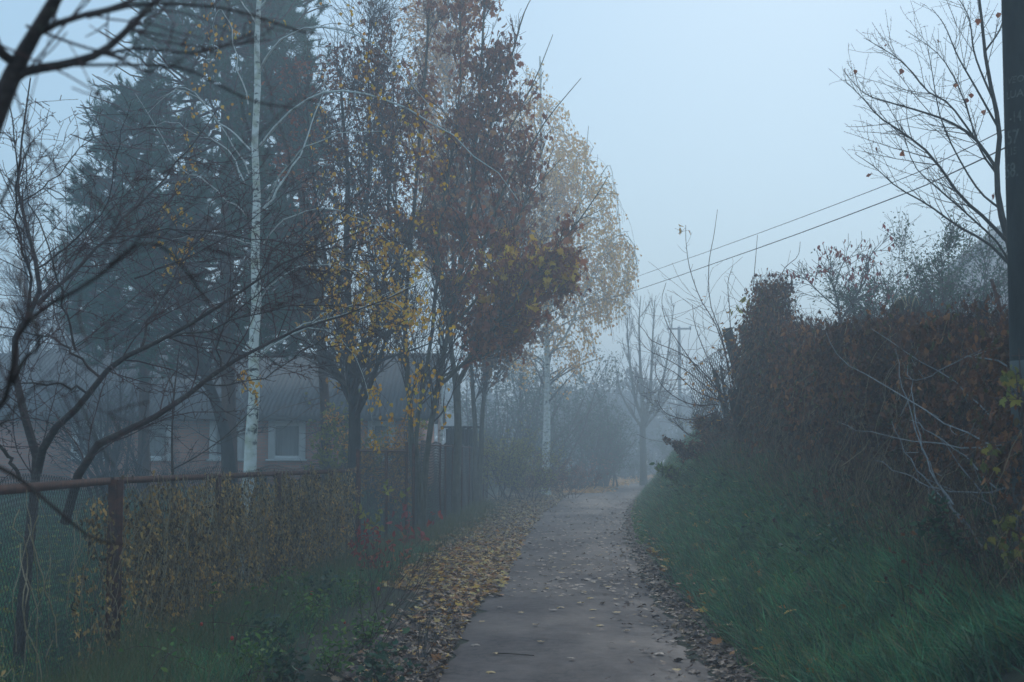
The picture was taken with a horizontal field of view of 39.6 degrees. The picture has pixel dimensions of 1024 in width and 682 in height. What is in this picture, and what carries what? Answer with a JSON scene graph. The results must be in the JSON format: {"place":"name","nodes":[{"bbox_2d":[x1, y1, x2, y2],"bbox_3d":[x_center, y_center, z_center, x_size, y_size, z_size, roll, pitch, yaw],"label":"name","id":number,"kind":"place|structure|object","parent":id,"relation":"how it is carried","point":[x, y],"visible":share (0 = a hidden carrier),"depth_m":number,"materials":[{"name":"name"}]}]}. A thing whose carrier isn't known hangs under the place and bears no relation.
{"place":"outdoors","nodes":[
{"label":"outdoors","id":0,"kind":"place"},
{"bbox_2d":[0,0,1005,463],"label":"sky","id":1,"kind":"structure","parent":0,"point":[695,109],"materials":[{"name":"blue"}]},
{"bbox_2d":[0,455,1023,681],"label":"ground","id":2,"kind":"structure","parent":0,"point":[1014,676],"depth_m":13.83,"materials":[{"name":"soil"}]},
{"bbox_2d":[0,176,92,352],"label":"bare tree","id":3,"kind":"object","parent":2,"relation":"on","point":[28,328],"visible":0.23,"depth_m":57.20,"materials":[{"name":"brown plant"}]},
{"bbox_2d":[30,232,139,352],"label":"bare tree","id":4,"kind":"object","parent":2,"relation":"on","point":[61,253],"visible":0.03,"depth_m":62.25,"materials":[{"name":"brown plant"}]},
{"bbox_2d":[20,324,188,500],"bbox_3d":[-10.275,1.779,35.715,4.102,4.736,4.462,3,-5,-33],"label":"garden tree","id":5,"kind":"object","parent":2,"relation":"on","point":[113,455],"visible":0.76,"depth_m":35.55,"materials":[{"name":"brown plant"}]},
{"bbox_2d":[32,51,240,498],"bbox_3d":[-9.739,-1.745,37.259,5.632,11.886,5.969,0,-5,0],"label":"pine tree","id":6,"kind":"object","parent":2,"relation":"on","point":[77,197],"visible":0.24,"depth_m":36.60,"materials":[{"name":"green plant"}]},
{"bbox_2d":[60,171,278,501],"bbox_3d":[-6.936,0.070,28.832,3.950,7.117,3.010,3,-6,-35],"label":"leaning tree","id":7,"kind":"object","parent":2,"relation":"on","point":[228,455],"visible":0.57,"depth_m":29.30,"materials":[{"name":"brown plant"}]},
{"bbox_2d":[0,462,360,681],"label":"wire fence","id":8,"kind":"object","parent":2,"relation":"on","point":[115,498],"visible":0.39,"depth_m":9.68,"materials":[{"name":"grey metal"}]},
{"bbox_2d":[0,465,364,681],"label":"dry vine","id":9,"kind":"object","parent":8,"relation":"hanging from","point":[301,523],"visible":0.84,"depth_m":13.13,"materials":[{"name":"plant"}]},
{"bbox_2d":[151,439,220,492],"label":"bush","id":10,"kind":"object","parent":2,"relation":"on","point":[176,469],"visible":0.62,"depth_m":39.83,"materials":[{"name":"brown plant"}]},
{"bbox_2d":[129,325,257,539],"bbox_3d":[-3.063,1.279,13.790,1.665,2.940,0.438,-3,-5,30],"label":"sapling","id":11,"kind":"object","parent":2,"relation":"on","point":[172,465],"visible":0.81,"depth_m":13.94,"materials":[{"name":"brown plant"}]},
{"bbox_2d":[0,0,389,545],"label":"bare fruit tree","id":12,"kind":"object","parent":2,"relation":"on","point":[17,70],"visible":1,"depth_m":3.03,"materials":[{"name":"brown plant"}]},
{"bbox_2d":[0,510,399,681],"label":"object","id":13,"kind":"object","parent":2,"relation":"on","point":[54,597],"visible":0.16,"depth_m":15.02,"materials":[{"name":"plant"}]},
{"bbox_2d":[68,0,363,489],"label":"pine tree","id":14,"kind":"object","parent":2,"relation":"on","point":[279,10],"visible":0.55,"depth_m":31.33,"materials":[{"name":"green plant"}]},
{"bbox_2d":[0,78,435,668],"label":"cherry tree","id":15,"kind":"object","parent":2,"relation":"on","point":[36,450],"visible":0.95,"depth_m":10.48,"materials":[{"name":"brown plant"}]},
{"bbox_2d":[0,353,445,491],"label":"brick house","id":16,"kind":"structure","parent":2,"relation":"on","point":[277,447],"depth_m":43.45,"materials":[{"name":"brown brick"}]},
{"bbox_2d":[68,421,104,460],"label":"window","id":17,"kind":"structure","parent":16,"relation":"in","point":[96,423],"depth_m":43.36,"materials":[{"name":"grey glass"}]},
{"bbox_2d":[136,421,173,460],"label":"window","id":18,"kind":"structure","parent":16,"relation":"in","point":[156,445],"depth_m":43.51,"materials":[{"name":"grey glass"}]},
{"bbox_2d":[206,421,244,460],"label":"window","id":19,"kind":"structure","parent":16,"relation":"in","point":[215,436],"depth_m":43.33,"materials":[{"name":"white paint"}]},
{"bbox_2d":[266,421,306,460],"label":"window","id":20,"kind":"structure","parent":16,"relation":"in","point":[283,445],"depth_m":43.37,"materials":[{"name":"white paint"}]},
{"bbox_2d":[368,421,394,460],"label":"window","id":21,"kind":"structure","parent":16,"relation":"in","point":[377,425],"depth_m":43.37,"materials":[{"name":"grey glass"}]},
{"bbox_2d":[0,486,450,681],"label":"grass","id":22,"kind":"structure","parent":2,"relation":"on","point":[53,578],"depth_m":16.62,"materials":[{"name":"plant"}]},
{"bbox_2d":[19,537,443,681],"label":"grass","id":23,"kind":"structure","parent":2,"relation":"on","point":[235,652],"depth_m":11.83,"materials":[{"name":"green plant"}]},
{"bbox_2d":[214,628,285,681],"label":"green weed","id":24,"kind":"object","parent":2,"relation":"on","point":[246,639],"visible":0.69,"depth_m":10.16,"materials":[{"name":"green plant"}]},
{"bbox_2d":[118,557,391,681],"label":"weeds","id":25,"kind":"object","parent":2,"relation":"on","point":[240,619],"visible":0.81,"depth_m":10.49,"materials":[{"name":"green plant"}]},
{"bbox_2d":[232,601,297,655],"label":"green weed","id":26,"kind":"object","parent":2,"relation":"on","point":[283,628],"visible":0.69,"depth_m":11.48,"materials":[{"name":"green plant"}]},
{"bbox_2d":[6,496,530,681],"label":"dry grass","id":27,"kind":"structure","parent":2,"relation":"on","point":[467,513],"depth_m":12.04,"materials":[{"name":"green plant"}]},
{"bbox_2d":[203,0,358,501],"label":"pine tree","id":28,"kind":"object","parent":2,"relation":"on","point":[323,387],"visible":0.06,"depth_m":34.87,"materials":[{"name":"green plant"}]},
{"bbox_2d":[247,633,321,681],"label":"green weed","id":29,"kind":"object","parent":2,"relation":"on","point":[280,664],"visible":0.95,"depth_m":10.00,"materials":[{"name":"green plant"}]},
{"bbox_2d":[283,582,332,630],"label":"green weed","id":30,"kind":"object","parent":2,"relation":"on","point":[309,598],"visible":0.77,"depth_m":13.28,"materials":[{"name":"green plant"}]},
{"bbox_2d":[295,567,341,605],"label":"green weed","id":31,"kind":"object","parent":2,"relation":"on","point":[329,585],"visible":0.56,"depth_m":14.83,"materials":[{"name":"green plant"}]},
{"bbox_2d":[104,0,534,578],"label":"birch tree","id":32,"kind":"object","parent":2,"relation":"on","point":[250,455],"visible":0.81,"depth_m":17.75,"materials":[{"name":"white plant"}]},
{"bbox_2d":[307,619,358,674],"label":"green weed","id":33,"kind":"object","parent":2,"relation":"on","point":[326,659],"visible":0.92,"depth_m":10.59,"materials":[{"name":"green plant"}]},
{"bbox_2d":[330,567,380,609],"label":"green weed","id":34,"kind":"object","parent":2,"relation":"on","point":[355,589],"visible":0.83,"depth_m":14.73,"materials":[{"name":"green plant"}]},
{"bbox_2d":[261,0,462,537],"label":"oak tree","id":35,"kind":"object","parent":2,"relation":"on","point":[351,374],"visible":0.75,"depth_m":26.11,"materials":[{"name":"brown plant"}]},
{"bbox_2d":[299,381,428,507],"bbox_3d":[-3.583,2.458,34.150,3.270,3.096,1.869,3,-6,-34],"label":"bush","id":36,"kind":"object","parent":2,"relation":"on","point":[321,456],"visible":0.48,"depth_m":33.88,"materials":[{"name":"green plant"}]},
{"bbox_2d":[344,606,390,650],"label":"green weed","id":37,"kind":"object","parent":2,"relation":"on","point":[367,632],"visible":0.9,"depth_m":12.04,"materials":[{"name":"green plant"}]},
{"bbox_2d":[341,519,395,570],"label":"creeper","id":38,"kind":"object","parent":2,"relation":"on","point":[358,533],"visible":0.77,"depth_m":18.38,"materials":[{"name":"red plant"}]},
{"bbox_2d":[321,400,430,529],"bbox_3d":[-2.806,2.536,29.204,2.098,2.721,2.581,1,-5,-14],"label":"bush","id":39,"kind":"object","parent":2,"relation":"on","point":[394,446],"visible":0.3,"depth_m":29.06,"materials":[{"name":"orange plant"}]},
{"bbox_2d":[353,479,410,554],"bbox_3d":[-1.839,2.620,20.763,0.975,1.228,0.449,3,-6,-35],"label":"willowherb","id":40,"kind":"object","parent":2,"relation":"on","point":[378,517],"visible":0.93,"depth_m":20.68,"materials":[{"name":"brown plant"}]},
{"bbox_2d":[360,532,411,579],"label":"creeper","id":41,"kind":"object","parent":2,"relation":"on","point":[393,550],"visible":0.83,"depth_m":17.78,"materials":[{"name":"plant"}]},
{"bbox_2d":[348,626,424,681],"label":"green weed","id":42,"kind":"object","parent":2,"relation":"on","point":[372,664],"visible":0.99,"depth_m":10.16,"materials":[{"name":"green plant"}]},
{"bbox_2d":[302,589,482,681],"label":"fallen leaves","id":43,"kind":"object","parent":2,"relation":"on","point":[434,670],"visible":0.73,"depth_m":12.43,"materials":[{"name":"brown plant"}]},
{"bbox_2d":[54,350,735,472],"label":"wood","id":44,"kind":"object","parent":2,"relation":"on","point":[664,423],"visible":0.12,"depth_m":129.07,"materials":[{"name":"grey plant"}]},
{"bbox_2d":[351,541,443,619],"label":"dry weed","id":45,"kind":"object","parent":2,"relation":"on","point":[386,604],"visible":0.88,"depth_m":14.04,"materials":[{"name":"brown plant"}]},
{"bbox_2d":[355,533,450,649],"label":"dry weed","id":46,"kind":"object","parent":2,"relation":"on","point":[392,596],"visible":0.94,"depth_m":12.04,"materials":[{"name":"brown plant"}]},
{"bbox_2d":[384,503,442,548],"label":"creeper","id":47,"kind":"object","parent":2,"relation":"on","point":[422,533],"visible":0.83,"depth_m":23.26,"materials":[{"name":"red plant"}]},
{"bbox_2d":[385,605,451,658],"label":"dry weed","id":48,"kind":"object","parent":2,"relation":"on","point":[425,642],"visible":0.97,"depth_m":11.52,"materials":[{"name":"brown plant"}]},
{"bbox_2d":[355,440,488,552],"bbox_3d":[-1.456,3.737,37.764,0.411,2.022,32.140,0,-5,3],"label":"wooden fence","id":49,"kind":"object","parent":2,"relation":"on","point":[466,475],"visible":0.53,"depth_m":26.84,"materials":[{"name":"wood"}]},
{"bbox_2d":[384,0,508,489],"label":"birch tree","id":50,"kind":"object","parent":2,"relation":"on","point":[446,66],"visible":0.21,"depth_m":50.40,"materials":[{"name":"white plant"}]},
{"bbox_2d":[440,426,479,501],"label":"garden shed","id":51,"kind":"structure","parent":2,"relation":"on","point":[467,436],"depth_m":42.88,"materials":[{"name":"brown wood"}]},
{"bbox_2d":[347,0,614,535],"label":"maple tree","id":52,"kind":"object","parent":2,"relation":"on","point":[519,315],"visible":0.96,"depth_m":26.62,"materials":[{"name":"brown plant"}]},
{"bbox_2d":[343,482,626,681],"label":"fallen leaves","id":53,"kind":"object","parent":2,"relation":"on","point":[475,586],"depth_m":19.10,"materials":[{"name":"plant"}]},
{"bbox_2d":[412,70,569,519],"bbox_3d":[-0.512,-1.376,33.554,3.921,11.422,3.416,0,-5,0],"label":"maple tree","id":54,"kind":"object","parent":2,"relation":"on","point":[456,479],"visible":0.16,"depth_m":33.83,"materials":[{"name":"brown plant"}]},
{"bbox_2d":[462,137,556,508],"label":"maple tree","id":55,"kind":"object","parent":2,"relation":"on","point":[485,376],"visible":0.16,"depth_m":41.85,"materials":[{"name":"brown plant"}]},
{"bbox_2d":[467,415,573,500],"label":"bush","id":56,"kind":"object","parent":2,"relation":"on","point":[515,459],"visible":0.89,"depth_m":49.47,"materials":[{"name":"green plant"}]},
{"bbox_2d":[492,449,572,497],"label":"bush","id":57,"kind":"object","parent":2,"relation":"on","point":[531,477],"visible":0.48,"depth_m":52.42,"materials":[{"name":"green plant"}]},
{"bbox_2d":[434,333,640,487],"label":"bush","id":58,"kind":"object","parent":2,"relation":"on","point":[492,425],"visible":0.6,"depth_m":69.05,"materials":[{"name":"green plant"}]},
{"bbox_2d":[488,56,641,494],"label":"birch tree","id":59,"kind":"object","parent":2,"relation":"on","point":[556,182],"visible":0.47,"depth_m":57.76,"materials":[{"name":"yellow plant"}]},
{"bbox_2d":[526,457,608,498],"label":"bush","id":60,"kind":"object","parent":2,"relation":"on","point":[596,479],"visible":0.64,"depth_m":54.68,"materials":[{"name":"brown plant"}]},
{"bbox_2d":[551,449,617,488],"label":"bush","id":61,"kind":"object","parent":2,"relation":"on","point":[594,467],"visible":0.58,"depth_m":67.71,"materials":[{"name":"brown plant"}]},
{"bbox_2d":[543,375,643,486],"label":"evergreen bush","id":62,"kind":"object","parent":2,"relation":"on","point":[609,443],"visible":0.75,"depth_m":73.05,"materials":[{"name":"green plant"}]},
{"bbox_2d":[559,474,654,492],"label":"fallen leaves","id":63,"kind":"object","parent":2,"relation":"on","point":[621,482],"visible":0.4,"depth_m":72.63,"materials":[{"name":"orange plant"}]},
{"bbox_2d":[613,291,690,485],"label":"bare tree","id":64,"kind":"object","parent":2,"relation":"on","point":[645,420],"visible":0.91,"depth_m":77.93,"materials":[{"name":"grey plant"}]},
{"bbox_2d":[549,492,770,681],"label":"fallen leaves","id":65,"kind":"object","parent":2,"relation":"on","point":[667,595],"depth_m":14.38,"materials":[{"name":"brown plant"}]},
{"bbox_2d":[625,416,708,474],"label":"bush","id":66,"kind":"object","parent":2,"relation":"on","point":[665,450],"visible":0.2,"depth_m":94.00,"materials":[{"name":"green plant"}]},
{"bbox_2d":[649,457,698,487],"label":"elder shrub","id":67,"kind":"object","parent":2,"relation":"on","point":[669,472],"visible":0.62,"depth_m":29.74,"materials":[{"name":"green plant"}]},
{"bbox_2d":[667,326,690,438],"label":"utility pole","id":68,"kind":"object","parent":2,"relation":"on","point":[679,329],"visible":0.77,"depth_m":100.03,"materials":[{"name":"concrete"}]},
{"bbox_2d":[640,366,729,443],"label":"bush","id":69,"kind":"object","parent":2,"relation":"on","point":[673,422],"visible":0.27,"depth_m":31.92,"materials":[{"name":"brown plant"}]},
{"bbox_2d":[662,427,726,462],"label":"bush","id":70,"kind":"object","parent":2,"relation":"on","point":[679,449],"visible":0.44,"depth_m":28.04,"materials":[{"name":"green plant"}]},
{"bbox_2d":[688,325,749,438],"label":"shrub","id":71,"kind":"object","parent":2,"relation":"on","point":[728,340],"visible":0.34,"depth_m":28.33,"materials":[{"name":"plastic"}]},
{"bbox_2d":[689,409,748,438],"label":"bush","id":72,"kind":"object","parent":2,"relation":"on","point":[705,422],"visible":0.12,"depth_m":26.27,"materials":[{"name":"green plant"}]},
{"bbox_2d":[630,429,822,545],"bbox_3d":[4.618,3.497,38.396,2.884,2.654,43.360,0,-5,5],"label":"ground cover","id":73,"kind":"object","parent":2,"relation":"on","point":[635,521],"visible":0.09,"depth_m":23.64,"materials":[{"name":"green plant"}]},
{"bbox_2d":[616,209,841,475],"bbox_3d":[3.652,0.134,24.434,3.802,4.694,2.504,0,-5,0],"label":"pollarded shrub","id":74,"kind":"object","parent":2,"relation":"on","point":[710,379],"visible":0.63,"depth_m":24.38,"materials":[{"name":"brown plant"}]},
{"bbox_2d":[730,293,756,314],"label":"ash shoot","id":75,"kind":"object","parent":74,"relation":"attached to","point":[741,300],"visible":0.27,"depth_m":24.41,"materials":[{"name":"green plant"}]},
{"bbox_2d":[715,347,744,388],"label":"bush","id":76,"kind":"object","parent":2,"relation":"on","point":[723,358],"visible":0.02,"depth_m":26.83,"materials":[{"name":"brown plant"}]},
{"bbox_2d":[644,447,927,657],"bbox_3d":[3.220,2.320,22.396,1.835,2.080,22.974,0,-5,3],"label":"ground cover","id":77,"kind":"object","parent":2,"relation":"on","point":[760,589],"visible":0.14,"depth_m":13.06,"materials":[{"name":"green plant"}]},
{"bbox_2d":[633,440,956,678],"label":"fallen leaves","id":78,"kind":"object","parent":2,"relation":"on","point":[714,641],"depth_m":15.45,"materials":[{"name":"brown plant"}]},
{"bbox_2d":[625,416,1023,681],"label":"grass","id":79,"kind":"structure","parent":2,"relation":"on","point":[984,648],"depth_m":10.96,"materials":[{"name":"green plant"}]},
{"bbox_2d":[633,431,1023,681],"bbox_3d":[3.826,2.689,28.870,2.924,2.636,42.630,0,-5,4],"label":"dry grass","id":80,"kind":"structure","parent":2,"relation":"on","point":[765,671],"depth_m":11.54,"materials":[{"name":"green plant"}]},
{"bbox_2d":[776,223,907,324],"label":"sumac tree","id":81,"kind":"object","parent":2,"relation":"on","point":[852,276],"visible":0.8,"depth_m":26.14,"materials":[{"name":"red plant"}]},
{"bbox_2d":[693,405,1023,622],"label":"dry grass","id":82,"kind":"structure","parent":2,"relation":"on","point":[882,502],"depth_m":12.38,"materials":[{"name":"green plant"}]},
{"bbox_2d":[796,207,981,315],"bbox_3d":[7.398,-0.389,28.199,3.463,4.545,2.585,3,-5,-30],"label":"pear tree","id":83,"kind":"object","parent":2,"relation":"on","point":[899,227],"visible":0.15,"depth_m":28.00,"materials":[{"name":"brown plant"}]},
{"bbox_2d":[804,219,1007,327],"bbox_3d":[7.457,-0.287,26.739,4.440,4.140,3.484,1,-5,-12],"label":"pear tree","id":84,"kind":"object","parent":2,"relation":"on","point":[846,296],"visible":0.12,"depth_m":26.90,"materials":[{"name":"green plant"}]},
{"bbox_2d":[805,281,1008,466],"bbox_3d":[4.038,0.614,17.257,0.151,2.936,17.576,0,-5,2],"label":"hedge","id":85,"kind":"object","parent":2,"relation":"on","point":[979,304],"visible":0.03,"depth_m":12.56,"materials":[{"name":"brown plant"}]},
{"bbox_2d":[691,268,1023,618],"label":"dry vine","id":86,"kind":"object","parent":85,"relation":"on","point":[810,379],"visible":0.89,"depth_m":12.98,"materials":[{"name":"dry brown leaf"},{"name":"pale grey twig"}]},
{"bbox_2d":[890,295,922,321],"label":"wilted plant","id":87,"kind":"object","parent":86,"relation":"on","point":[897,304],"visible":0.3,"depth_m":17.07,"materials":[{"name":"plant"}]},
{"bbox_2d":[990,279,1005,322],"bbox_3d":[5.191,-0.291,15.071,0.239,0.742,0.044,0,-5,0],"label":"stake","id":88,"kind":"object","parent":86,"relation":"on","point":[992,282],"visible":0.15,"depth_m":15.08,"materials":[{"name":"brown wood"}]},
{"bbox_2d":[829,0,1006,263],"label":"bare tree","id":89,"kind":"object","parent":2,"relation":"on","point":[995,168],"visible":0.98,"depth_m":13.11,"materials":[{"name":"brown plant"}]},
{"bbox_2d":[826,329,1012,546],"bbox_3d":[2.922,0.600,10.191,0.903,1.654,2.988,0,-5,0],"label":"bramble","id":90,"kind":"object","parent":2,"relation":"on","point":[920,441],"visible":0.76,"depth_m":9.84,"materials":[{"name":"plant"}]},
{"bbox_2d":[852,209,1007,324],"bbox_3d":[7.054,-0.057,23.131,2.836,3.566,4.452,-4,-6,42],"label":"pear tree","id":91,"kind":"object","parent":2,"relation":"on","point":[920,270],"visible":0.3,"depth_m":22.91,"materials":[{"name":"green plant"}]},
{"bbox_2d":[909,466,1012,575],"bbox_3d":[3.143,1.056,9.305,1.273,0.948,0.923,2,-5,-25],"label":"bush","id":92,"kind":"object","parent":2,"relation":"on","point":[939,528],"visible":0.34,"depth_m":9.05,"materials":[{"name":"green plant"}]},
{"bbox_2d":[924,434,1012,578],"bbox_3d":[3.078,1.120,9.240,0.823,1.037,0.765,0,-5,0],"label":"dry weed","id":93,"kind":"object","parent":2,"relation":"on","point":[937,470],"visible":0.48,"depth_m":9.37,"materials":[{"name":"brown plant"}]},
{"bbox_2d":[937,225,1007,313],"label":"tree","id":94,"kind":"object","parent":2,"relation":"on","point":[993,233],"depth_m":84.67,"materials":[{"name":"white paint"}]},
{"bbox_2d":[970,348,1023,570],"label":"maple sapling","id":95,"kind":"object","parent":2,"relation":"on","point":[1007,383],"visible":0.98,"depth_m":8.34,"materials":[{"name":"yellow plant"}]},
{"bbox_2d":[989,373,1023,407],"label":"maple shoot","id":96,"kind":"object","parent":95,"relation":"attached to","point":[1014,399],"visible":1,"depth_m":8.23,"materials":[{"name":"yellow plant"}]},
{"bbox_2d":[1001,0,1023,586],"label":"utility pole","id":97,"kind":"object","parent":2,"relation":"on","point":[1012,11],"visible":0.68,"depth_m":9.04,"materials":[{"name":"brown wood"}]},
{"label":"utility pole","id":98,"kind":"object","parent":2,"relation":"on","visible":0},
{"bbox_2d":[569,129,1003,303],"bbox_3d":[3.787,-1.607,42.851,1.702,2.550,55.298,0,-5,-6],"label":"power line","id":99,"kind":"object","parent":98,"relation":"attached to","point":[813,212],"visible":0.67,"depth_m":28.16,"materials":[{"name":"black metal"}]},
{"bbox_2d":[794,206,1004,281],"bbox_3d":[14.010,-3.339,60.996,1.157,6.567,69.525,-1,-5,8],"label":"power line","id":100,"kind":"object","parent":98,"relation":"attached to","point":[914,241],"visible":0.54,"depth_m":35.14,"materials":[{"name":"black metal"}]},
{"bbox_2d":[439,477,714,681],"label":"road","id":101,"kind":"structure","parent":0,"point":[508,626],"depth_m":14.39,"materials":[{"name":"grey asphalt"}]},
{"bbox_2d":[497,652,533,655],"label":"fallen twig","id":102,"kind":"object","parent":101,"relation":"on","point":[515,654],"visible":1,"depth_m":11.86,"materials":[{"name":"brown wood"}]},
{"bbox_2d":[491,483,650,596],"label":"fallen leaves","id":103,"kind":"object","parent":101,"relation":"on","point":[576,588],"visible":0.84,"depth_m":22.89,"materials":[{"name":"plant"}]},
{"bbox_2d":[552,147,1004,313],"bbox_3d":[3.046,-1.346,39.817,1.615,2.919,53.292,0,-5,-6],"label":"power line","id":104,"kind":"object","parent":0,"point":[814,227],"visible":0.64,"depth_m":24.36,"materials":[{"name":"black metal"}]}
]}

